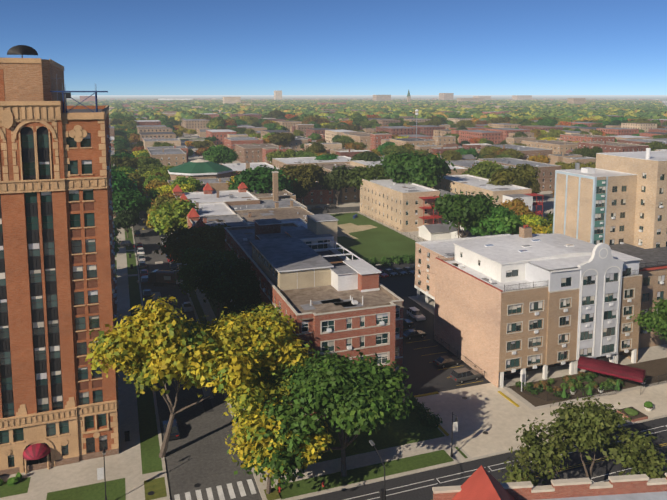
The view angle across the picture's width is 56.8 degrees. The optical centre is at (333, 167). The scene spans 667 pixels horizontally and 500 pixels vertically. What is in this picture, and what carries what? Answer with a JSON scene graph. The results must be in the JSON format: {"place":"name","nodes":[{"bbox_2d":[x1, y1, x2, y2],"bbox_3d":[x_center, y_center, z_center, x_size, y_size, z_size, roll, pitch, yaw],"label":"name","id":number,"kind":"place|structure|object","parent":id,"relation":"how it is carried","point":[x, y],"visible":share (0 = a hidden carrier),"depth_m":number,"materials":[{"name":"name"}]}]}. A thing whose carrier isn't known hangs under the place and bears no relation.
{"place":"outdoors","nodes":[
{"label":"outdoors","id":0,"kind":"place"},
{"bbox_2d":[0,155,666,499],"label":"pavement","id":1,"kind":"structure","parent":0,"point":[135,468],"depth_m":89.32,"materials":[{"name":"concrete"}]},
{"bbox_2d":[0,45,119,476],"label":"tower","id":2,"kind":"structure","parent":1,"relation":"on","point":[57,247],"depth_m":74.89,"materials":[{"name":"brick"}]},
{"bbox_2d":[114,237,120,254],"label":"tree","id":3,"kind":"object","parent":1,"relation":"on","point":[116,245],"depth_m":153.81,"materials":[{"name":"green plant"}]},
{"bbox_2d":[111,152,134,158],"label":"tree","id":4,"kind":"object","parent":1,"relation":"on","point":[121,155],"visible":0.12,"depth_m":325.98,"materials":[{"name":"green plant"}]},
{"bbox_2d":[111,155,138,169],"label":"tree","id":5,"kind":"object","parent":1,"relation":"on","point":[123,161],"visible":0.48,"depth_m":310.53,"materials":[{"name":"green plant"}]},
{"bbox_2d":[113,209,141,237],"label":"tree","id":6,"kind":"object","parent":1,"relation":"on","point":[127,218],"visible":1,"depth_m":197.29,"materials":[{"name":"green plant"}]},
{"bbox_2d":[115,165,142,183],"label":"tree","id":7,"kind":"object","parent":1,"relation":"on","point":[125,168],"visible":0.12,"depth_m":274.18,"materials":[{"name":"green plant"}]},
{"bbox_2d":[112,188,151,231],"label":"tree","id":8,"kind":"object","parent":1,"relation":"on","point":[135,200],"visible":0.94,"depth_m":204.65,"materials":[{"name":"green plant"}]},
{"bbox_2d":[127,173,142,185],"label":"tree","id":9,"kind":"object","parent":1,"relation":"on","point":[136,176],"visible":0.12,"depth_m":253.97,"materials":[{"name":"green plant"}]},
{"bbox_2d":[131,180,149,195],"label":"tree","id":10,"kind":"object","parent":1,"relation":"on","point":[141,188],"visible":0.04,"depth_m":237.83,"materials":[{"name":"green plant"}]},
{"bbox_2d":[136,163,161,175],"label":"tree","id":11,"kind":"object","parent":1,"relation":"on","point":[144,169],"visible":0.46,"depth_m":294.09,"materials":[{"name":"green plant"}]},
{"bbox_2d":[136,157,162,167],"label":"tree","id":12,"kind":"object","parent":1,"relation":"on","point":[143,162],"visible":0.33,"depth_m":314.25,"materials":[{"name":"green plant"}]},
{"bbox_2d":[148,190,161,204],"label":"tree","id":13,"kind":"object","parent":1,"relation":"on","point":[153,194],"visible":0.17,"depth_m":231.47,"materials":[{"name":"green plant"}]},
{"bbox_2d":[142,174,168,189],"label":"tree","id":14,"kind":"object","parent":1,"relation":"on","point":[153,176],"visible":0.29,"depth_m":268.46,"materials":[{"name":"green plant"}]},
{"bbox_2d":[143,180,169,190],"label":"tree","id":15,"kind":"object","parent":1,"relation":"on","point":[152,186],"visible":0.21,"depth_m":249.67,"materials":[{"name":"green plant"}]},
{"bbox_2d":[146,195,177,234],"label":"tree","id":16,"kind":"object","parent":1,"relation":"on","point":[160,200],"visible":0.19,"depth_m":203.09,"materials":[{"name":"green plant"}]},
{"bbox_2d":[150,164,174,179],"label":"tree","id":17,"kind":"object","parent":1,"relation":"on","point":[163,171],"visible":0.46,"depth_m":287.35,"materials":[{"name":"green plant"}]},
{"bbox_2d":[151,191,181,206],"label":"tree","id":18,"kind":"object","parent":1,"relation":"on","point":[169,194],"depth_m":212.26,"materials":[{"name":"green plant"}]},
{"bbox_2d":[82,294,268,457],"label":"locust tree","id":19,"kind":"object","parent":1,"relation":"on","point":[160,344],"visible":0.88,"depth_m":73.52,"materials":[{"name":"yellow plant"}]},
{"bbox_2d":[148,197,202,234],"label":"tree","id":20,"kind":"object","parent":1,"relation":"on","point":[165,217],"visible":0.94,"depth_m":177.93,"materials":[{"name":"green plant"}]},
{"bbox_2d":[157,180,197,195],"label":"tree","id":21,"kind":"object","parent":1,"relation":"on","point":[187,187],"visible":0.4,"depth_m":231.89,"materials":[{"name":"yellow plant"}]},
{"bbox_2d":[170,174,204,190],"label":"tree","id":22,"kind":"object","parent":1,"relation":"on","point":[184,179],"visible":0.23,"depth_m":249.10,"materials":[{"name":"green plant"}]},
{"bbox_2d":[154,223,230,267],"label":"tree","id":23,"kind":"object","parent":1,"relation":"on","point":[207,237],"visible":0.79,"depth_m":140.34,"materials":[{"name":"green plant"}]},
{"bbox_2d":[194,146,209,159],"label":"tree","id":24,"kind":"object","parent":1,"relation":"on","point":[199,151],"visible":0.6,"depth_m":430.44,"materials":[{"name":"brown plant"}]},
{"bbox_2d":[173,246,236,315],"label":"dark tree","id":25,"kind":"object","parent":1,"relation":"on","point":[192,258],"visible":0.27,"depth_m":125.74,"materials":[{"name":"green plant"}]},
{"bbox_2d":[202,144,240,163],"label":"tree","id":26,"kind":"object","parent":1,"relation":"on","point":[220,155],"visible":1,"depth_m":332.32,"materials":[{"name":"green plant"}]},
{"bbox_2d":[190,253,262,316],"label":"dark tree","id":27,"kind":"object","parent":1,"relation":"on","point":[237,283],"visible":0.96,"depth_m":107.77,"materials":[{"name":"green plant"}]},
{"bbox_2d":[172,307,319,423],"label":"locust tree","id":28,"kind":"object","parent":1,"relation":"on","point":[272,335],"visible":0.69,"depth_m":78.56,"materials":[{"name":"yellow plant"}]},
{"bbox_2d":[220,300,281,320],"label":"locust tree","id":29,"kind":"object","parent":1,"relation":"on","point":[260,310],"visible":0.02,"depth_m":96.80,"materials":[{"name":"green plant"}]},
{"bbox_2d":[225,397,335,493],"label":"locust tree","id":30,"kind":"object","parent":1,"relation":"on","point":[251,445],"visible":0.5,"depth_m":67.26,"materials":[{"name":"yellow plant"}]},
{"bbox_2d":[266,149,295,163],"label":"tree","id":31,"kind":"object","parent":1,"relation":"on","point":[288,153],"visible":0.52,"depth_m":343.47,"materials":[{"name":"green plant"}]},
{"bbox_2d":[257,352,311,407],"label":"locust tree","id":32,"kind":"object","parent":1,"relation":"on","point":[277,374],"visible":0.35,"depth_m":78.74,"materials":[{"name":"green plant"}]},
{"bbox_2d":[276,168,297,192],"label":"tree","id":33,"kind":"object","parent":1,"relation":"on","point":[290,187],"visible":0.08,"depth_m":245.31,"materials":[{"name":"green plant"}]},
{"bbox_2d":[292,184,310,201],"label":"tree","id":34,"kind":"object","parent":1,"relation":"on","point":[300,192],"visible":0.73,"depth_m":250.18,"materials":[{"name":"green plant"}]},
{"bbox_2d":[279,162,324,205],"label":"tree","id":35,"kind":"object","parent":1,"relation":"on","point":[308,175],"visible":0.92,"depth_m":248.83,"materials":[{"name":"green plant"}]},
{"bbox_2d":[295,150,317,156],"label":"tree","id":36,"kind":"object","parent":1,"relation":"on","point":[300,153],"visible":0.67,"depth_m":377.80,"materials":[{"name":"green plant"}]},
{"bbox_2d":[224,214,403,419],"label":"red building","id":37,"kind":"structure","parent":1,"relation":"on","point":[313,278],"depth_m":98.94,"materials":[{"name":"brick"}]},
{"bbox_2d":[303,142,326,152],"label":"tree","id":38,"kind":"object","parent":1,"relation":"on","point":[314,147],"visible":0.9,"depth_m":398.66,"materials":[{"name":"green plant"}]},
{"bbox_2d":[227,345,413,490],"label":"green tree","id":39,"kind":"object","parent":1,"relation":"on","point":[347,394],"visible":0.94,"depth_m":68.93,"materials":[{"name":"green plant"}]},
{"bbox_2d":[314,154,338,159],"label":"tree","id":40,"kind":"object","parent":1,"relation":"on","point":[326,157],"visible":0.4,"depth_m":337.50,"materials":[{"name":"green plant"}]},
{"bbox_2d":[0,204,666,499],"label":"street furniture","id":41,"kind":"object","parent":1,"relation":"on","point":[592,366],"visible":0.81,"depth_m":96.39,"materials":[{"name":"black metal"}]},
{"bbox_2d":[315,165,355,205],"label":"tree","id":42,"kind":"object","parent":1,"relation":"on","point":[336,178],"visible":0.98,"depth_m":253.49,"materials":[{"name":"green plant"}]},
{"bbox_2d":[343,143,363,149],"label":"tree","id":43,"kind":"object","parent":1,"relation":"on","point":[350,146],"visible":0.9,"depth_m":447.05,"materials":[{"name":"brown plant"}]},
{"bbox_2d":[167,154,560,240],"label":"buildings","id":44,"kind":"structure","parent":1,"relation":"on","point":[217,200],"depth_m":220.05,"materials":[{"name":"beige brick"}]},
{"bbox_2d":[347,151,381,161],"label":"tree","id":45,"kind":"object","parent":1,"relation":"on","point":[369,156],"visible":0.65,"depth_m":325.83,"materials":[{"name":"green plant"}]},
{"bbox_2d":[377,141,395,156],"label":"tree","id":46,"kind":"object","parent":1,"relation":"on","point":[381,147],"visible":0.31,"depth_m":407.42,"materials":[{"name":"green plant"}]},
{"bbox_2d":[381,144,411,156],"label":"tree","id":47,"kind":"object","parent":1,"relation":"on","point":[393,148],"visible":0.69,"depth_m":381.25,"materials":[{"name":"green plant"}]},
{"bbox_2d":[401,142,415,154],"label":"tree","id":48,"kind":"object","parent":1,"relation":"on","point":[409,146],"visible":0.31,"depth_m":395.41,"materials":[{"name":"green plant"}]},
{"bbox_2d":[379,149,456,187],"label":"tree","id":49,"kind":"object","parent":1,"relation":"on","point":[430,169],"visible":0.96,"depth_m":231.74,"materials":[{"name":"green plant"}]},
{"bbox_2d":[440,150,464,160],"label":"tree","id":50,"kind":"object","parent":1,"relation":"on","point":[455,155],"visible":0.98,"depth_m":376.06,"materials":[{"name":"green plant"}]},
{"bbox_2d":[430,191,498,237],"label":"tree","id":51,"kind":"object","parent":1,"relation":"on","point":[465,211],"visible":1,"depth_m":176.12,"materials":[{"name":"green plant"}]},
{"bbox_2d":[454,148,477,156],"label":"tree","id":52,"kind":"object","parent":1,"relation":"on","point":[472,151],"visible":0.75,"depth_m":399.89,"materials":[{"name":"green plant"}]},
{"bbox_2d":[477,145,502,154],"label":"tree","id":53,"kind":"object","parent":1,"relation":"on","point":[487,150],"visible":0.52,"depth_m":394.86,"materials":[{"name":"green plant"}]},
{"bbox_2d":[481,152,498,158],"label":"tree","id":54,"kind":"object","parent":1,"relation":"on","point":[491,155],"visible":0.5,"depth_m":375.43,"materials":[{"name":"green plant"}]},
{"bbox_2d":[467,203,525,235],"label":"tree","id":55,"kind":"object","parent":1,"relation":"on","point":[502,220],"visible":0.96,"depth_m":173.29,"materials":[{"name":"green plant"}]},
{"bbox_2d":[499,148,524,158],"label":"tree","id":56,"kind":"object","parent":1,"relation":"on","point":[513,153],"visible":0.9,"depth_m":375.02,"materials":[{"name":"green plant"}]},
{"bbox_2d":[486,163,540,187],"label":"tree","id":57,"kind":"object","parent":1,"relation":"on","point":[523,175],"visible":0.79,"depth_m":231.81,"materials":[{"name":"green plant"}]},
{"bbox_2d":[501,197,534,216],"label":"tree","id":58,"kind":"object","parent":1,"relation":"on","point":[518,206],"visible":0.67,"depth_m":200.65,"materials":[{"name":"orange plant"}]},
{"bbox_2d":[518,214,546,226],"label":"tree","id":59,"kind":"object","parent":1,"relation":"on","point":[536,220],"visible":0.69,"depth_m":194.01,"materials":[{"name":"yellow plant"}]},
{"bbox_2d":[530,182,540,193],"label":"tree","id":60,"kind":"object","parent":1,"relation":"on","point":[535,188],"visible":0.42,"depth_m":263.44,"materials":[{"name":"green plant"}]},
{"bbox_2d":[522,221,552,233],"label":"tree","id":61,"kind":"object","parent":1,"relation":"on","point":[538,229],"visible":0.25,"depth_m":168.57,"materials":[{"name":"yellow plant"}]},
{"bbox_2d":[434,225,642,387],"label":"mission building","id":62,"kind":"structure","parent":1,"relation":"on","point":[584,297],"depth_m":102.46,"materials":[{"name":"brown brick"}]},
{"bbox_2d":[527,153,550,162],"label":"tree","id":63,"kind":"object","parent":1,"relation":"on","point":[542,158],"visible":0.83,"depth_m":351.65,"materials":[{"name":"yellow plant"}]},
{"bbox_2d":[414,148,666,348],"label":"blocks","id":64,"kind":"structure","parent":1,"relation":"on","point":[615,201],"depth_m":128.09,"materials":[{"name":"beige brick"}]},
{"bbox_2d":[542,209,553,227],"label":"tree","id":65,"kind":"object","parent":1,"relation":"on","point":[550,218],"depth_m":173.55,"materials":[{"name":"green plant"}]},
{"bbox_2d":[432,465,666,499],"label":"building roof","id":66,"kind":"structure","parent":1,"relation":"on","point":[481,482],"depth_m":54.80,"materials":[{"name":"red brick"}]},
{"bbox_2d":[562,161,595,169],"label":"tree","id":67,"kind":"object","parent":1,"relation":"on","point":[590,164],"visible":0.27,"depth_m":302.54,"materials":[{"name":"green plant"}]},
{"bbox_2d":[498,392,666,485],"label":"olive tree","id":68,"kind":"object","parent":1,"relation":"on","point":[572,425],"visible":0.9,"depth_m":67.26,"materials":[{"name":"green plant"}]},
{"bbox_2d":[572,146,602,157],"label":"tree","id":69,"kind":"object","parent":1,"relation":"on","point":[585,151],"visible":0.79,"depth_m":368.50,"materials":[{"name":"green plant"}]},
{"bbox_2d":[629,298,666,339],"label":"tree","id":70,"kind":"object","parent":1,"relation":"on","point":[655,320],"visible":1,"depth_m":101.24,"materials":[{"name":"green plant"}]},
{"bbox_2d":[644,141,666,150],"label":"tree","id":71,"kind":"object","parent":1,"relation":"on","point":[654,145],"visible":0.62,"depth_m":402.67,"materials":[{"name":"green plant"}]},
{"bbox_2d":[0,0,666,94],"label":"sky","id":72,"kind":"structure","parent":0,"point":[117,47],"materials":[{"name":"blue"}]},
{"bbox_2d":[66,95,666,153],"bbox_3d":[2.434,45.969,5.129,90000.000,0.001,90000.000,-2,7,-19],"label":"ground","id":73,"kind":"structure","parent":0,"point":[501,97],"depth_m":14695.30,"materials":[{"name":"grey"}]},
{"bbox_2d":[109,113,125,118],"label":"tree","id":74,"kind":"object","parent":73,"relation":"on","point":[118,116],"visible":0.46,"depth_m":777.27,"materials":[{"name":"green plant"}]},
{"bbox_2d":[111,139,127,149],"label":"tree","id":75,"kind":"object","parent":73,"relation":"on","point":[118,144],"visible":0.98,"depth_m":447.08,"materials":[{"name":"green plant"}]},
{"bbox_2d":[122,120,137,126],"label":"tree","id":76,"kind":"object","parent":73,"relation":"on","point":[126,123],"visible":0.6,"depth_m":683.60,"materials":[{"name":"green plant"}]},
{"bbox_2d":[128,133,139,143],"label":"tree","id":77,"kind":"object","parent":73,"relation":"on","point":[133,137],"visible":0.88,"depth_m":521.16,"materials":[{"name":"orange plant"}]},
{"bbox_2d":[191,140,208,148],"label":"tree","id":78,"kind":"object","parent":73,"relation":"on","point":[198,144],"visible":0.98,"depth_m":464.33,"materials":[{"name":"green plant"}]},
{"bbox_2d":[193,114,209,118],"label":"tree","id":79,"kind":"object","parent":73,"relation":"on","point":[201,116],"visible":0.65,"depth_m":829.23,"materials":[{"name":"green plant"}]},
{"bbox_2d":[207,119,222,128],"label":"tree","id":80,"kind":"object","parent":73,"relation":"on","point":[216,122],"visible":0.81,"depth_m":691.06,"materials":[{"name":"green plant"}]},
{"bbox_2d":[245,116,258,124],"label":"tree","id":81,"kind":"object","parent":73,"relation":"on","point":[250,120],"visible":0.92,"depth_m":784.25,"materials":[{"name":"green plant"}]},
{"bbox_2d":[262,123,275,129],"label":"tree","id":82,"kind":"object","parent":73,"relation":"on","point":[270,126],"visible":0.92,"depth_m":691.46,"materials":[{"name":"green plant"}]},
{"bbox_2d":[267,109,285,117],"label":"tree","id":83,"kind":"object","parent":73,"relation":"on","point":[276,113],"visible":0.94,"depth_m":864.82,"materials":[{"name":"green plant"}]},
{"bbox_2d":[293,129,303,135],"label":"tree","id":84,"kind":"object","parent":73,"relation":"on","point":[298,132],"visible":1,"depth_m":599.99,"materials":[{"name":"green plant"}]},
{"bbox_2d":[301,117,317,123],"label":"tree","id":85,"kind":"object","parent":73,"relation":"on","point":[307,120],"visible":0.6,"depth_m":720.20,"materials":[{"name":"green plant"}]},
{"bbox_2d":[308,133,321,141],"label":"tree","id":86,"kind":"object","parent":73,"relation":"on","point":[314,136],"visible":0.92,"depth_m":554.97,"materials":[{"name":"green plant"}]},
{"bbox_2d":[344,124,360,130],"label":"tree","id":87,"kind":"object","parent":73,"relation":"on","point":[351,127],"visible":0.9,"depth_m":636.54,"materials":[{"name":"green plant"}]},
{"bbox_2d":[350,117,368,125],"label":"tree","id":88,"kind":"object","parent":73,"relation":"on","point":[356,121],"visible":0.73,"depth_m":727.17,"materials":[{"name":"green plant"}]},
{"bbox_2d":[65,99,666,125],"bbox_3d":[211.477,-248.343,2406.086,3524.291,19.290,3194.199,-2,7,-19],"label":"trees","id":89,"kind":"object","parent":73,"relation":"on","point":[645,109],"visible":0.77,"depth_m":1422.29,"materials":[{"name":"green plant"}]},
{"bbox_2d":[66,90,666,158],"bbox_3d":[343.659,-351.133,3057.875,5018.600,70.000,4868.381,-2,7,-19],"label":"city","id":90,"kind":"object","parent":73,"relation":"on","point":[497,133],"visible":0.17,"depth_m":649.17,"materials":[{"name":"concrete"}]},
{"bbox_2d":[360,119,377,127],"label":"tree","id":91,"kind":"object","parent":73,"relation":"on","point":[367,123],"visible":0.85,"depth_m":721.89,"materials":[{"name":"green plant"}]},
{"bbox_2d":[110,133,666,217],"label":"buildings","id":92,"kind":"structure","parent":73,"relation":"on","point":[250,152],"depth_m":428.77,"materials":[{"name":"beige brick"}]},
{"bbox_2d":[423,119,441,125],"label":"tree","id":93,"kind":"object","parent":73,"relation":"on","point":[435,122],"visible":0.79,"depth_m":688.05,"materials":[{"name":"green plant"}]},
{"bbox_2d":[455,120,474,126],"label":"tree","id":94,"kind":"object","parent":73,"relation":"on","point":[463,123],"visible":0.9,"depth_m":714.49,"materials":[{"name":"green plant"}]},
{"bbox_2d":[491,116,509,122],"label":"tree","id":95,"kind":"object","parent":73,"relation":"on","point":[500,120],"visible":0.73,"depth_m":722.98,"materials":[{"name":"green plant"}]},
{"bbox_2d":[530,129,541,137],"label":"tree","id":96,"kind":"object","parent":73,"relation":"on","point":[537,132],"visible":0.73,"depth_m":585.36,"materials":[{"name":"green plant"}]},
{"bbox_2d":[537,118,557,125],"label":"tree","id":97,"kind":"object","parent":73,"relation":"on","point":[547,122],"visible":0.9,"depth_m":665.45,"materials":[{"name":"green plant"}]},
{"bbox_2d":[132,158,666,499],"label":"roads","id":98,"kind":"structure","parent":0,"point":[196,452],"depth_m":78.58,"materials":[{"name":"grey asphalt"}]},
{"bbox_2d":[111,169,141,192],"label":"tree","id":99,"kind":"object","parent":98,"relation":"on","point":[120,181],"visible":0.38,"depth_m":221.25,"materials":[{"name":"green plant"}]},
{"bbox_2d":[152,141,174,146],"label":"tree","id":100,"kind":"object","parent":98,"relation":"on","point":[157,144],"visible":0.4,"depth_m":441.05,"materials":[{"name":"green plant"}]},
{"bbox_2d":[228,165,289,192],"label":"tree","id":101,"kind":"object","parent":98,"relation":"on","point":[258,178],"visible":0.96,"depth_m":226.55,"materials":[{"name":"green plant"}]},
{"bbox_2d":[268,132,294,145],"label":"tree","id":102,"kind":"object","parent":98,"relation":"on","point":[281,138],"visible":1,"depth_m":472.94,"materials":[{"name":"green plant"}]},
{"bbox_2d":[118,181,480,439],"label":"cars","id":103,"kind":"object","parent":98,"relation":"on","point":[156,277],"visible":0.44,"depth_m":142.24,"materials":[{"name":"paint"}]},
{"bbox_2d":[334,135,354,148],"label":"tree","id":104,"kind":"object","parent":98,"relation":"on","point":[345,139],"visible":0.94,"depth_m":490.44,"materials":[{"name":"green plant"}]},
{"bbox_2d":[344,163,389,189],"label":"tree","id":105,"kind":"object","parent":98,"relation":"on","point":[356,174],"visible":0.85,"depth_m":245.22,"materials":[{"name":"green plant"}]},
{"bbox_2d":[465,159,503,178],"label":"tree","id":106,"kind":"object","parent":98,"relation":"on","point":[486,169],"visible":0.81,"depth_m":264.24,"materials":[{"name":"green plant"}]},
{"bbox_2d":[513,131,527,136],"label":"tree","id":107,"kind":"object","parent":98,"relation":"on","point":[520,134],"visible":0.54,"depth_m":542.95,"materials":[{"name":"green plant"}]},
{"bbox_2d":[546,129,566,138],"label":"tree","id":108,"kind":"object","parent":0,"point":[553,133],"visible":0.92,"depth_m":562.33,"materials":[{"name":"green plant"}]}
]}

